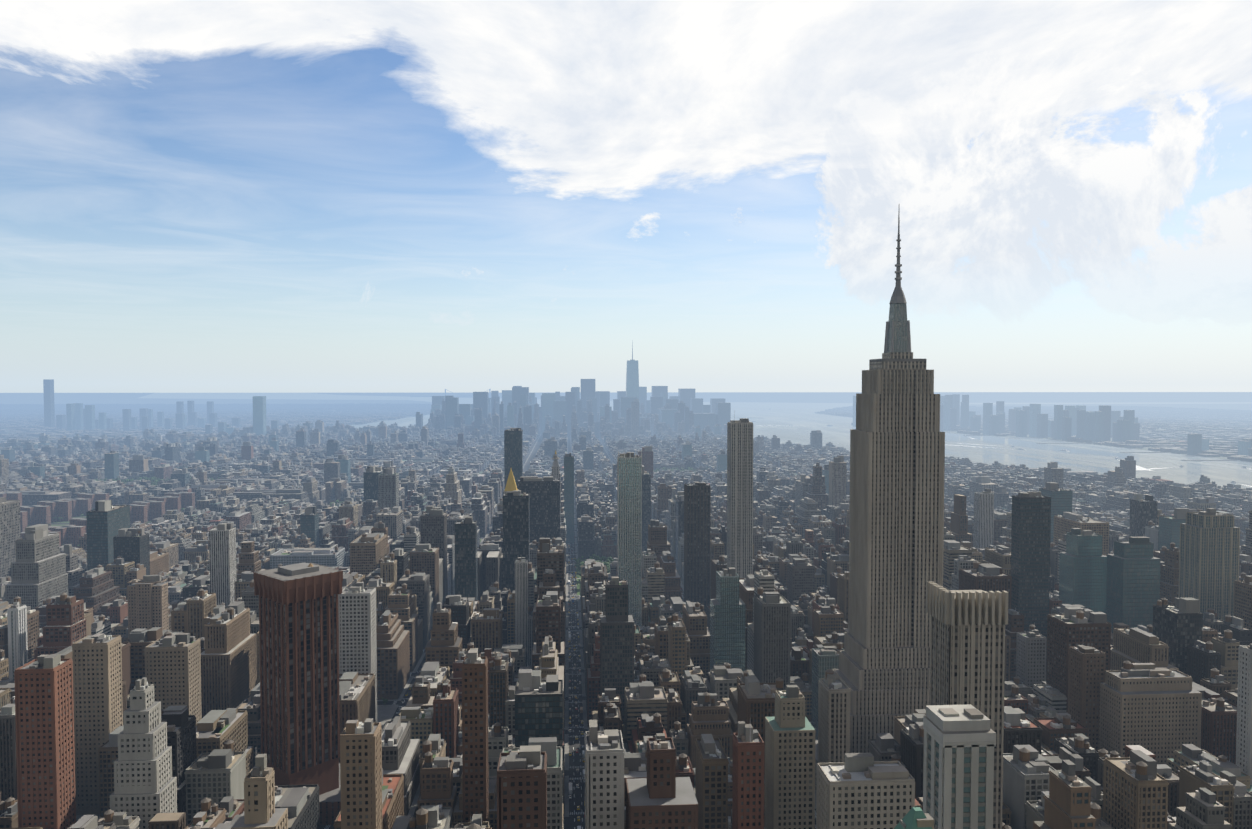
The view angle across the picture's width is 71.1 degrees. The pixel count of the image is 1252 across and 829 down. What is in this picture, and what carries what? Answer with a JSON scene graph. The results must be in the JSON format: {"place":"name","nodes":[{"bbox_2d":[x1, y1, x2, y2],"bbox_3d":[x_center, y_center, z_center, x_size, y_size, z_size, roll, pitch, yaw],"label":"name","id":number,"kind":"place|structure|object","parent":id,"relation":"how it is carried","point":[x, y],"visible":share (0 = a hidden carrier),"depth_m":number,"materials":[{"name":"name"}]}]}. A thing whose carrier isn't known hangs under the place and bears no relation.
{"place":"outdoors","nodes":[
{"label":"outdoors","id":0,"kind":"place"},
{"bbox_2d":[0,393,431,435],"bbox_3d":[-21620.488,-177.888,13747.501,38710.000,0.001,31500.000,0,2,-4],"label":"brooklyn ground","id":1,"kind":"structure","parent":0,"point":[72,398],"depth_m":15949.10,"materials":[{"name":"grey"}]},
{"bbox_2d":[51,434,815,828],"bbox_3d":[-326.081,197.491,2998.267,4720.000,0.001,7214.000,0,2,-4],"label":"street","id":2,"kind":"structure","parent":0,"point":[569,822],"depth_m":836.60,"materials":[{"name":"grey asphalt"}]},
{"bbox_2d":[253,562,342,794],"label":"skyscraper","id":3,"kind":"structure","parent":2,"relation":"on","point":[299,668],"depth_m":603.64,"materials":[{"name":"brown brick"}]},
{"bbox_2d":[319,763,340,824],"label":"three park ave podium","id":4,"kind":"object","parent":2,"relation":"on","point":[329,806],"depth_m":600.56,"materials":[{"name":"grey concrete"}]},
{"bbox_2d":[27,466,707,703],"bbox_3d":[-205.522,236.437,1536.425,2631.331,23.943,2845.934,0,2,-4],"label":"trees","id":5,"kind":"object","parent":2,"relation":"on","point":[607,561],"visible":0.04,"depth_m":2041.23,"materials":[{"name":"green plant"}]},
{"bbox_2d":[51,434,815,826],"bbox_3d":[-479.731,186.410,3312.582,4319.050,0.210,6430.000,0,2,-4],"label":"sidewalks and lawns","id":6,"kind":"object","parent":2,"relation":"on","point":[385,714],"visible":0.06,"depth_m":869.12,"materials":[{"name":"grey concrete"}]},
{"bbox_2d":[328,549,815,828],"bbox_3d":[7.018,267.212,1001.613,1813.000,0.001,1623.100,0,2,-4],"label":"road markings","id":7,"kind":"object","parent":2,"relation":"on","point":[571,626],"visible":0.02,"depth_m":827.46,"materials":[{"name":"white paint"}]},
{"bbox_2d":[396,536,815,828],"bbox_3d":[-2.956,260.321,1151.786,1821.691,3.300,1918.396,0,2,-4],"label":"traffic","id":8,"kind":"object","parent":2,"relation":"on","point":[570,754],"visible":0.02,"depth_m":825.73,"materials":[{"name":"paint"}]},
{"bbox_2d":[0,340,1251,828],"bbox_3d":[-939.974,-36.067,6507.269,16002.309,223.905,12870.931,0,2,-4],"label":"manhattan buildings","id":9,"kind":"structure","parent":2,"relation":"on","point":[292,464],"depth_m":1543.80,"materials":[{"name":"grey concrete"}]},
{"bbox_2d":[0,496,1251,828],"bbox_3d":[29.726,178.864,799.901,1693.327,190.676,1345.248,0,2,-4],"label":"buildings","id":10,"kind":"structure","parent":9,"relation":"attached to","point":[242,672],"depth_m":624.14,"materials":[{"name":"grey concrete"}]},
{"bbox_2d":[0,420,1251,828],"bbox_3d":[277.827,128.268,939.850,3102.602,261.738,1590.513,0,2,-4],"label":"roof water tanks and units","id":11,"kind":"object","parent":9,"relation":"on","point":[1138,770],"visible":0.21,"depth_m":699.24},
{"bbox_2d":[815,213,944,789],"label":"skyscraper","id":12,"kind":"structure","parent":2,"relation":"on","point":[897,471],"depth_m":636.44,"materials":[{"name":"beige stone"}]},
{"bbox_2d":[0,0,1251,392],"label":"sky","id":13,"kind":"structure","parent":0,"point":[197,196],"materials":[{"name":"blue"}]},
{"bbox_2d":[139,393,1251,487],"bbox_3d":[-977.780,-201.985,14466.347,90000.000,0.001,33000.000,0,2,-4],"label":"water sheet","id":14,"kind":"object","parent":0,"point":[793,422],"depth_m":4534.41,"materials":[{"name":"liquid"}]},
{"bbox_2d":[752,409,1251,486],"bbox_3d":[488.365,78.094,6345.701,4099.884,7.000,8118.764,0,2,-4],"label":"piers","id":15,"kind":"structure","parent":14,"relation":"on","point":[1142,468],"depth_m":3733.56,"materials":[{"name":"grey concrete"}]},
{"bbox_2d":[318,392,1251,402],"bbox_3d":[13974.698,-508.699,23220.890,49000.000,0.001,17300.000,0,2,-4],"label":"staten island ground","id":16,"kind":"structure","parent":0,"point":[974,397],"depth_m":21009.34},
{"bbox_2d":[816,404,1251,460],"bbox_3d":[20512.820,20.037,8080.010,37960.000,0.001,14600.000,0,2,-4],"label":"jersey ground","id":17,"kind":"structure","parent":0,"point":[1231,406],"depth_m":11716.21,"materials":[{"name":"grey"}]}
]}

